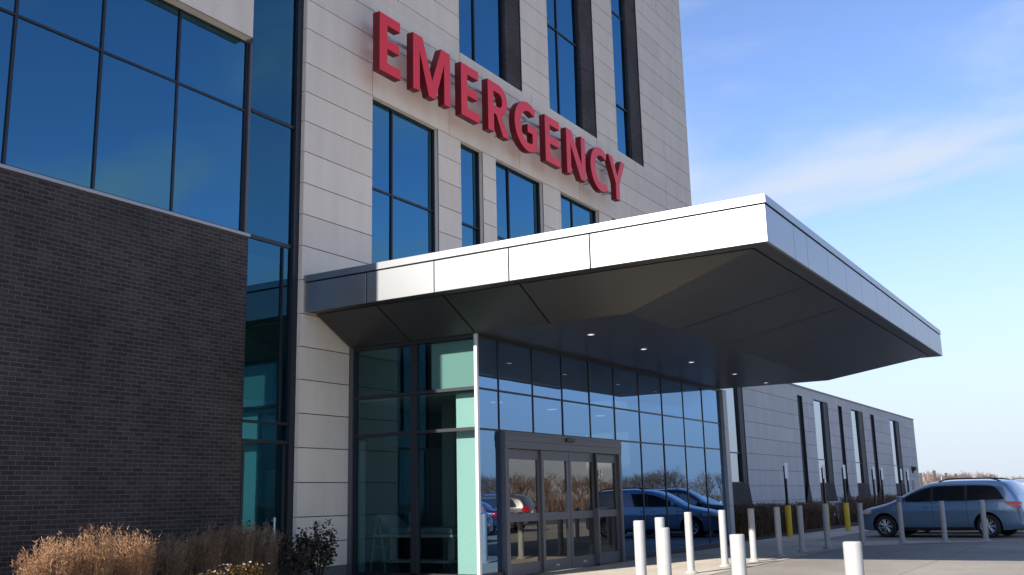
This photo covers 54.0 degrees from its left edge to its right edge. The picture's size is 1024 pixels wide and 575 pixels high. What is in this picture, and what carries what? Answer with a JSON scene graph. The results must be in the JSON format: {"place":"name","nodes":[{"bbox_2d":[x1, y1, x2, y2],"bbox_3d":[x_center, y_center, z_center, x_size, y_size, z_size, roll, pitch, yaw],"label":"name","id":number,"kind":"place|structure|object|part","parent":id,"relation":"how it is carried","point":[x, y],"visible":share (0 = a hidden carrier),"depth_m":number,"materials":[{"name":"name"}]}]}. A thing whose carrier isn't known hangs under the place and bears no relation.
{"place":"outdoors","nodes":[
{"label":"outdoors","id":0,"kind":"place"},
{"bbox_2d":[528,540,974,574],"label":"sidewalk","id":1,"kind":"structure","parent":0,"point":[705,560],"depth_m":22.59,"materials":[{"name":"concrete"}]},
{"bbox_2d":[633,520,646,574],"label":"bollard","id":2,"kind":"object","parent":1,"relation":"on","point":[640,547],"visible":1,"depth_m":12.77,"materials":[{"name":"white metal"}]},
{"bbox_2d":[656,527,671,574],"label":"bollard","id":3,"kind":"object","parent":1,"relation":"on","point":[664,552],"visible":1,"depth_m":10.80,"materials":[{"name":"white metal"}]},
{"bbox_2d":[684,512,697,573],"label":"bollard","id":4,"kind":"object","parent":1,"relation":"on","point":[689,543],"visible":1,"depth_m":18.64,"materials":[{"name":"white metal"}]},
{"bbox_2d":[718,510,730,566],"bbox_3d":[4.249,5.038,20.218,0.250,1.106,0.250,-9,-14,30],"label":"bollard","id":5,"kind":"object","parent":1,"relation":"on","point":[723,539],"visible":0.95,"depth_m":20.16,"materials":[{"name":"white metal"}]},
{"bbox_2d":[729,534,746,574],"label":"bollard","id":6,"kind":"object","parent":1,"relation":"on","point":[738,555],"visible":1,"depth_m":9.41,"materials":[{"name":"white metal"}]},
{"bbox_2d":[747,508,759,561],"bbox_3d":[5.151,5.299,21.552,0.250,1.106,0.250,-9,-14,30],"label":"bollard","id":7,"kind":"object","parent":1,"relation":"on","point":[752,537],"visible":1,"depth_m":21.49,"materials":[{"name":"white metal"}]},
{"bbox_2d":[773,507,785,556],"bbox_3d":[6.116,5.603,23.101,0.250,1.106,0.250,-9,-14,30],"label":"bollard","id":8,"kind":"object","parent":1,"relation":"on","point":[778,533],"visible":1,"depth_m":23.04,"materials":[{"name":"white metal"}]},
{"bbox_2d":[796,505,807,551],"bbox_3d":[7.081,5.908,24.649,0.250,1.106,0.250,-9,-14,30],"label":"bollard","id":9,"kind":"object","parent":1,"relation":"on","point":[802,548],"visible":1,"depth_m":24.59,"materials":[{"name":"white metal"}]},
{"bbox_2d":[857,503,867,545],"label":"bollard","id":10,"kind":"object","parent":1,"relation":"on","point":[861,523],"visible":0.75,"depth_m":26.87,"materials":[{"name":"white metal"}]},
{"bbox_2d":[896,502,907,542],"bbox_3d":[10.691,6.460,27.666,0.250,1.106,0.250,-9,-14,30],"label":"bollard","id":11,"kind":"object","parent":1,"relation":"on","point":[900,522],"visible":1,"depth_m":27.61,"materials":[{"name":"white metal"}]},
{"bbox_2d":[979,500,990,540],"bbox_3d":[12.945,6.390,27.589,0.250,1.106,0.250,-9,-14,30],"label":"bollard","id":12,"kind":"object","parent":1,"relation":"on","point":[983,520],"visible":1,"depth_m":27.54,"materials":[{"name":"white metal"}]},
{"bbox_2d":[745,520,858,540],"bbox_3d":[17.350,11.463,49.472,2.550,0.001,47.300,-9,-14,30],"label":"shrub bed","id":13,"kind":"object","parent":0,"point":[810,530],"depth_m":37.99,"materials":[{"name":"brown plant"}]},
{"bbox_2d":[733,503,744,519],"bbox_3d":[6.308,7.494,32.268,1.992,1.170,2.050,3,-13,-21],"label":"russet shrub","id":14,"kind":"object","parent":13,"relation":"on","point":[736,509],"depth_m":32.04,"materials":[{"name":"brown plant"}]},
{"bbox_2d":[734,505,765,537],"bbox_3d":[7.264,7.679,33.046,2.121,1.085,2.239,-5,-13,18],"label":"russet shrub","id":15,"kind":"object","parent":13,"relation":"on","point":[740,526],"visible":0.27,"depth_m":32.67,"materials":[{"name":"brown plant"}]},
{"bbox_2d":[735,501,774,536],"bbox_3d":[7.903,7.804,33.910,2.287,1.169,2.250,4,-13,-24],"label":"russet shrub","id":16,"kind":"object","parent":13,"relation":"on","point":[758,530],"visible":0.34,"depth_m":33.70,"materials":[{"name":"brown plant"}]},
{"bbox_2d":[735,501,785,534],"bbox_3d":[8.515,8.017,34.997,2.227,1.174,2.264,8,-15,-39],"label":"russet shrub","id":17,"kind":"object","parent":13,"relation":"on","point":[767,531],"visible":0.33,"depth_m":34.81,"materials":[{"name":"brown plant"}]},
{"bbox_2d":[741,503,793,533],"bbox_3d":[9.133,8.298,36.276,2.046,1.124,2.106,-9,-14,34],"label":"russet shrub","id":18,"kind":"object","parent":13,"relation":"on","point":[772,528],"visible":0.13,"depth_m":35.91,"materials":[{"name":"brown plant"}]},
{"bbox_2d":[756,503,808,532],"bbox_3d":[9.892,8.530,37.305,2.180,1.061,2.301,5,-14,-29],"label":"russet shrub","id":19,"kind":"object","parent":13,"relation":"on","point":[793,521],"visible":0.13,"depth_m":36.97,"materials":[{"name":"brown plant"}]},
{"bbox_2d":[769,502,820,530],"bbox_3d":[10.725,8.766,38.662,2.354,1.122,2.316,7,-15,-35],"label":"russet shrub","id":20,"kind":"object","parent":13,"relation":"on","point":[805,516],"visible":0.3,"depth_m":38.31,"materials":[{"name":"brown plant"}]},
{"bbox_2d":[777,501,821,528],"bbox_3d":[11.485,9.059,40.093,2.297,1.105,2.335,-6,-13,22],"label":"russet shrub","id":21,"kind":"object","parent":13,"relation":"on","point":[812,518],"visible":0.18,"depth_m":39.64,"materials":[{"name":"brown plant"}]},
{"bbox_2d":[783,500,831,527],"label":"russet shrub","id":22,"kind":"object","parent":13,"relation":"on","point":[818,517],"visible":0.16,"depth_m":41.01,"materials":[{"name":"brown plant"}]},
{"bbox_2d":[796,501,842,526],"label":"russet shrub","id":23,"kind":"object","parent":13,"relation":"on","point":[832,508],"visible":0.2,"depth_m":42.53,"materials":[{"name":"brown plant"}]},
{"bbox_2d":[818,501,839,519],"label":"utility cabinet","id":24,"kind":"object","parent":13,"relation":"on","point":[832,504],"visible":0.16,"depth_m":46.75,"materials":[{"name":"grey metal"}]},
{"bbox_2d":[815,502,859,524],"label":"russet shrub","id":25,"kind":"object","parent":13,"relation":"on","point":[838,518],"visible":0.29,"depth_m":43.95,"materials":[{"name":"brown plant"}]},
{"bbox_2d":[826,493,879,521],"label":"russet shrub","id":26,"kind":"object","parent":13,"relation":"on","point":[853,517],"visible":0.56,"depth_m":47.80,"materials":[{"name":"brown plant"}]},
{"bbox_2d":[853,494,892,511],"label":"russet shrub","id":27,"kind":"object","parent":13,"relation":"on","point":[880,501],"visible":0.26,"depth_m":49.67,"materials":[{"name":"brown plant"}]},
{"bbox_2d":[856,495,897,504],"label":"russet shrub","id":28,"kind":"object","parent":13,"relation":"on","point":[882,501],"visible":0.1,"depth_m":51.61,"materials":[{"name":"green plant"}]},
{"bbox_2d":[880,492,904,499],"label":"russet shrub","id":29,"kind":"object","parent":13,"relation":"on","point":[892,496],"visible":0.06,"depth_m":56.44,"materials":[{"name":"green plant"}]},
{"bbox_2d":[762,526,871,539],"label":"side walk","id":30,"kind":"structure","parent":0,"point":[818,535],"depth_m":34.60,"materials":[{"name":"concrete"}]},
{"bbox_2d":[783,463,792,536],"bbox_3d":[9.247,7.127,33.812,0.200,2.420,0.340,-9,-14,30],"label":"sign post","id":31,"kind":"object","parent":30,"relation":"on","point":[789,529],"visible":1,"depth_m":33.68,"materials":[{"name":"yellow"}]},
{"bbox_2d":[821,465,830,531],"bbox_3d":[11.495,7.737,36.950,0.200,2.420,0.340,-9,-14,30],"label":"sign post","id":32,"kind":"object","parent":30,"relation":"on","point":[823,474],"visible":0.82,"depth_m":36.99,"materials":[{"name":"black metal"}]},
{"bbox_2d":[841,465,850,530],"bbox_3d":[12.566,7.917,37.919,0.200,2.420,0.340,-9,-14,30],"label":"sign post","id":33,"kind":"object","parent":30,"relation":"on","point":[847,516],"visible":1,"depth_m":37.77,"materials":[{"name":"yellow"}]},
{"bbox_2d":[871,467,876,506],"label":"sign post","id":34,"kind":"object","parent":30,"relation":"on","point":[873,482],"visible":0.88,"depth_m":41.77,"materials":[{"name":"black metal"}]},
{"bbox_2d":[880,467,884,503],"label":"sign post","id":35,"kind":"object","parent":30,"relation":"on","point":[881,480],"visible":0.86,"depth_m":43.58,"materials":[{"name":"black"}]},
{"bbox_2d":[899,469,902,495],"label":"sign post","id":36,"kind":"object","parent":30,"relation":"on","point":[900,476],"visible":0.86,"depth_m":47.12,"materials":[{"name":"black"}]},
{"bbox_2d":[906,470,909,491],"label":"sign post","id":37,"kind":"object","parent":30,"relation":"on","point":[907,477],"visible":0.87,"depth_m":49.03,"materials":[{"name":"black"}]},
{"bbox_2d":[679,0,1023,483],"label":"sky","id":38,"kind":"structure","parent":0,"point":[892,130],"materials":[{"name":"blue"}]},
{"bbox_2d":[711,525,1023,574],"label":"driveway","id":39,"kind":"structure","parent":0,"point":[986,558],"depth_m":21.35,"materials":[{"name":"concrete"}]},
{"bbox_2d":[347,333,735,574],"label":"glass vestibule","id":40,"kind":"object","parent":39,"relation":"on","point":[506,457],"visible":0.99,"depth_m":20.67,"materials":[{"name":"blue glass"},{"name":"dark metal"}]},
{"bbox_2d":[369,515,398,572],"bbox_3d":[-2.504,5.067,19.739,0.440,1.156,0.440,-9,-14,30],"label":"folding stand","id":41,"kind":"object","parent":40,"relation":"on","point":[381,546],"visible":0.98,"depth_m":19.62,"materials":[{"name":"grey metal"}]},
{"bbox_2d":[372,513,457,573],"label":"hospital gurney","id":42,"kind":"object","parent":40,"relation":"on","point":[397,526],"visible":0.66,"depth_m":19.35,"materials":[{"name":"grey metal"}]},
{"bbox_2d":[499,431,625,574],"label":"sliding door","id":43,"kind":"structure","parent":40,"relation":"in","point":[561,497],"depth_m":20.32,"materials":[{"name":"black"}]},
{"bbox_2d":[655,517,664,574],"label":"bollard","id":44,"kind":"object","parent":39,"relation":"on","point":[659,521],"visible":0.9,"depth_m":14.51,"materials":[{"name":"white metal"}]},
{"bbox_2d":[720,383,919,527],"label":"clinic wing","id":45,"kind":"structure","parent":39,"relation":"on","point":[805,434],"depth_m":47.77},
{"bbox_2d":[720,388,742,482],"bbox_3d":[8.352,5.449,38.684,0.080,4.040,2.070,-9,-14,30],"label":"window","id":46,"kind":"structure","parent":45,"relation":"in","point":[731,395],"depth_m":39.10,"materials":[{"name":"grey"}]},
{"bbox_2d":[813,400,828,482],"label":"window","id":47,"kind":"structure","parent":45,"relation":"in","point":[818,412],"depth_m":49.93,"materials":[{"name":"grey glass"}]},
{"bbox_2d":[851,410,863,482],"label":"window","id":48,"kind":"structure","parent":45,"relation":"in","point":[857,450],"depth_m":56.29,"materials":[{"name":"grey"}]},
{"bbox_2d":[890,420,899,483],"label":"window","id":49,"kind":"structure","parent":45,"relation":"in","point":[892,425],"depth_m":64.99,"materials":[{"name":"grey"}]},
{"bbox_2d":[693,541,1005,574],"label":"curb","id":50,"kind":"structure","parent":39,"relation":"on","point":[759,563],"depth_m":22.56,"materials":[{"name":"concrete"}]},
{"bbox_2d":[822,504,832,548],"bbox_3d":[8.087,6.146,25.887,0.250,1.106,0.250,-9,-14,30],"label":"bollard","id":51,"kind":"object","parent":50,"relation":"on","point":[826,526],"visible":1,"depth_m":25.83,"materials":[{"name":"white metal"}]},
{"bbox_2d":[938,501,949,541],"bbox_3d":[11.822,6.412,27.568,0.250,1.106,0.250,-9,-14,30],"label":"bollard","id":52,"kind":"object","parent":50,"relation":"on","point":[943,522],"visible":1,"depth_m":27.52,"materials":[{"name":"white metal"}]},
{"bbox_2d":[843,541,864,574],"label":"bollard","id":53,"kind":"object","parent":39,"relation":"on","point":[853,558],"visible":1,"depth_m":7.67,"materials":[{"name":"white metal"}]},
{"bbox_2d":[863,478,1023,537],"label":"parked minivan","id":54,"kind":"object","parent":39,"relation":"on","point":[1003,498],"visible":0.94,"depth_m":30.15,"materials":[{"name":"blue metal"}]},
{"bbox_3d":[12.378,6.382,30.994,1.000,0.435,0.128,-12,-16,40],"label":"front window","id":55,"kind":"part","parent":54,"relation":"part of","materials":[{"name":"black glass"}]},
{"bbox_3d":[13.159,6.205,30.331,0.920,0.449,0.131,-12,-16,40],"label":"sliding door window","id":56,"kind":"part","parent":54,"relation":"part of","materials":[{"name":"black glass"}]},
{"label":"quarter window","id":57,"kind":"part","parent":54,"relation":"part of","materials":[{"name":"black glass"}]},
{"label":"rear window","id":58,"kind":"part","parent":54,"relation":"part of","materials":[{"name":"blue glass"}]},
{"bbox_2d":[1011,478,1023,484],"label":"parked car","id":59,"kind":"object","parent":39,"relation":"on","point":[1020,480],"visible":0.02,"depth_m":35.07,"materials":[{"name":"silver metal"}]},
{"label":"planting bed","id":60,"kind":"structure","parent":39,"relation":"on","visible":0},
{"bbox_2d":[11,546,59,574],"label":"grass clump","id":61,"kind":"object","parent":60,"relation":"on","point":[28,571],"visible":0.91,"depth_m":12.28,"materials":[{"name":"beige plant"}]},
{"bbox_2d":[32,530,81,574],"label":"grass clump","id":62,"kind":"object","parent":60,"relation":"on","point":[62,570],"visible":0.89,"depth_m":12.46,"materials":[{"name":"beige plant"}]},
{"bbox_2d":[57,537,97,574],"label":"grass clump","id":63,"kind":"object","parent":60,"relation":"on","point":[77,560],"visible":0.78,"depth_m":12.76,"materials":[{"name":"brown plant"}]},
{"bbox_2d":[70,522,123,574],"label":"grass clump","id":64,"kind":"object","parent":60,"relation":"on","point":[99,560],"visible":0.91,"depth_m":12.88,"materials":[{"name":"beige plant"}]},
{"bbox_2d":[87,543,120,574],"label":"grass clump","id":65,"kind":"object","parent":60,"relation":"on","point":[111,562],"visible":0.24,"depth_m":13.22,"materials":[{"name":"brown plant"}]},
{"bbox_2d":[112,553,149,574],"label":"grass clump","id":66,"kind":"object","parent":60,"relation":"on","point":[124,563],"visible":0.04,"depth_m":14.55,"materials":[{"name":"brown plant"}]},
{"bbox_2d":[111,528,152,574],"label":"grass clump","id":67,"kind":"object","parent":60,"relation":"on","point":[122,570],"visible":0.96,"depth_m":13.40,"materials":[{"name":"beige plant"}]},
{"bbox_2d":[125,532,159,574],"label":"grass clump","id":68,"kind":"object","parent":60,"relation":"on","point":[146,570],"visible":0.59,"depth_m":13.65,"materials":[{"name":"brown plant"}]},
{"bbox_2d":[129,542,165,574],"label":"grass clump","id":69,"kind":"object","parent":60,"relation":"on","point":[155,566],"visible":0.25,"depth_m":14.95,"materials":[{"name":"brown plant"}]},
{"bbox_2d":[151,538,194,574],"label":"grass clump","id":70,"kind":"object","parent":60,"relation":"on","point":[166,563],"visible":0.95,"depth_m":15.13,"materials":[{"name":"brown plant"}]},
{"bbox_2d":[160,528,203,574],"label":"grass clump","id":71,"kind":"object","parent":60,"relation":"on","point":[193,539],"visible":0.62,"depth_m":15.49,"materials":[{"name":"brown plant"}]},
{"bbox_2d":[189,531,226,574],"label":"grass clump","id":72,"kind":"object","parent":60,"relation":"on","point":[200,568],"visible":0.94,"depth_m":15.65,"materials":[{"name":"brown plant"}]},
{"bbox_2d":[196,569,228,574],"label":"flowering plant","id":73,"kind":"object","parent":60,"relation":"on","point":[212,573],"visible":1,"depth_m":14.00,"materials":[{"name":"green plant"}]},
{"bbox_2d":[200,520,238,574],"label":"grass clump","id":74,"kind":"object","parent":60,"relation":"on","point":[225,555],"visible":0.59,"depth_m":16.06,"materials":[{"name":"brown plant"}]},
{"bbox_2d":[219,564,249,574],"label":"flowering plant","id":75,"kind":"object","parent":60,"relation":"on","point":[229,567],"visible":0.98,"depth_m":14.23,"materials":[{"name":"green plant"}]},
{"bbox_2d":[221,524,255,574],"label":"grass clump","id":76,"kind":"object","parent":60,"relation":"on","point":[245,560],"visible":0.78,"depth_m":16.20,"materials":[{"name":"brown plant"}]},
{"bbox_2d":[230,518,271,574],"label":"grass clump","id":77,"kind":"object","parent":60,"relation":"on","point":[255,550],"visible":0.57,"depth_m":16.57,"materials":[{"name":"brown plant"}]},
{"bbox_2d":[240,561,270,574],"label":"flowering plant","id":78,"kind":"object","parent":60,"relation":"on","point":[260,569],"visible":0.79,"depth_m":14.52,"materials":[{"name":"green plant"}]},
{"bbox_2d":[252,524,286,574],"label":"grass clump","id":79,"kind":"object","parent":60,"relation":"on","point":[276,546],"visible":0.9,"depth_m":16.66,"materials":[{"name":"brown plant"}]},
{"bbox_2d":[273,527,321,574],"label":"leafy shrub","id":80,"kind":"object","parent":60,"relation":"on","point":[297,561],"visible":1,"depth_m":16.77,"materials":[{"name":"green plant"}]},
{"bbox_2d":[295,519,338,574],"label":"leafy shrub","id":81,"kind":"object","parent":60,"relation":"on","point":[326,555],"visible":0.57,"depth_m":17.38,"materials":[{"name":"green plant"}]},
{"bbox_2d":[919,470,1022,484],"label":"woods","id":82,"kind":"object","parent":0,"point":[929,478],"visible":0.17,"depth_m":312.68,"materials":[{"name":"brown plant"}]},
{"label":"parking lot","id":83,"kind":"structure","parent":0,"visible":0},
{"bbox_2d":[0,0,253,574],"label":"brick block","id":84,"kind":"structure","parent":83,"relation":"on","point":[124,152],"depth_m":15.81,"materials":[{"name":"brick"}]},
{"bbox_2d":[0,0,18,164],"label":"window","id":85,"kind":"structure","parent":84,"relation":"in","point":[9,9],"depth_m":14.59,"materials":[{"name":"blue glass"}]},
{"bbox_2d":[6,0,106,189],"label":"window","id":86,"kind":"structure","parent":84,"relation":"in","point":[56,95],"depth_m":15.27,"materials":[{"name":"blue glass"}]},
{"bbox_2d":[95,0,181,211],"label":"window","id":87,"kind":"structure","parent":84,"relation":"in","point":[136,146],"depth_m":16.57,"materials":[{"name":"blue glass"}]},
{"bbox_2d":[173,10,248,231],"bbox_3d":[-5.350,-2.925,17.874,0.075,3.690,1.587,-9,-14,30],"label":"window","id":88,"kind":"structure","parent":84,"relation":"in","point":[211,115],"depth_m":17.86,"materials":[{"name":"blue glass"}]},
{"bbox_2d":[238,0,691,574],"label":"hospital tower","id":89,"kind":"structure","parent":83,"relation":"on","point":[354,160],"depth_m":22.00,"materials":[{"name":"stone"}]},
{"bbox_2d":[372,99,434,262],"bbox_3d":[-2.455,-1.615,22.367,0.080,4.730,2.430,-9,-14,30],"label":"window","id":90,"kind":"structure","parent":89,"relation":"in","point":[403,153],"depth_m":22.50,"materials":[{"name":"blue glass"}]},
{"bbox_2d":[461,144,479,246],"bbox_3d":[-1.074,-1.179,24.580,0.080,4.730,0.980,-9,-14,30],"label":"window","id":91,"kind":"structure","parent":89,"relation":"in","point":[470,194],"depth_m":24.93,"materials":[{"name":"blue glass"}]},
{"bbox_2d":[459,0,503,79],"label":"window","id":92,"kind":"structure","parent":89,"relation":"in","point":[480,21],"depth_m":26.50,"materials":[{"name":"blue glass"}]},
{"bbox_2d":[372,11,624,201],"bbox_3d":[0.162,-4.223,26.618,0.517,1.369,12.240,-9,-14,30],"label":"emergency sign","id":93,"kind":"object","parent":89,"relation":"attached to","point":[432,81],"visible":1,"depth_m":24.98,"materials":[{"name":"red metal"}]},
{"bbox_2d":[496,161,540,240],"bbox_3d":[0.144,-0.795,26.535,0.080,4.730,2.450,-9,-14,30],"label":"window","id":94,"kind":"structure","parent":89,"relation":"in","point":[517,195],"depth_m":26.84,"materials":[{"name":"blue glass"}]},
{"bbox_2d":[546,0,580,127],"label":"window","id":95,"kind":"structure","parent":89,"relation":"in","point":[563,63],"depth_m":30.46,"materials":[{"name":"blue glass"}]},
{"bbox_2d":[561,194,595,228],"bbox_3d":[1.952,-0.224,29.435,0.080,4.730,2.440,-9,-14,30],"label":"window","id":96,"kind":"structure","parent":89,"relation":"in","point":[573,214],"depth_m":29.77,"materials":[{"name":"blue glass"}]},
{"bbox_2d":[611,0,630,158],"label":"window","id":97,"kind":"structure","parent":89,"relation":"in","point":[623,139],"depth_m":34.05,"materials":[{"name":"blue glass"}]},
{"bbox_2d":[304,193,942,388],"bbox_3d":[3.908,1.094,23.244,8.952,1.264,15.474,-9,-14,30],"label":"entrance canopy","id":98,"kind":"object","parent":89,"relation":"attached to","point":[764,289],"visible":0.98,"depth_m":17.92,"materials":[{"name":"silver metal"}]},
{"bbox_2d":[919,473,922,485],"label":"sign post","id":99,"kind":"object","parent":83,"relation":"on","point":[921,480],"visible":0.29,"depth_m":79.82,"materials":[{"name":"black metal"}]},
{"bbox_2d":[933,470,936,481],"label":"sign post","id":100,"kind":"object","parent":83,"relation":"on","point":[934,475],"visible":0.36,"depth_m":77.85,"materials":[{"name":"white metal"}]}
]}

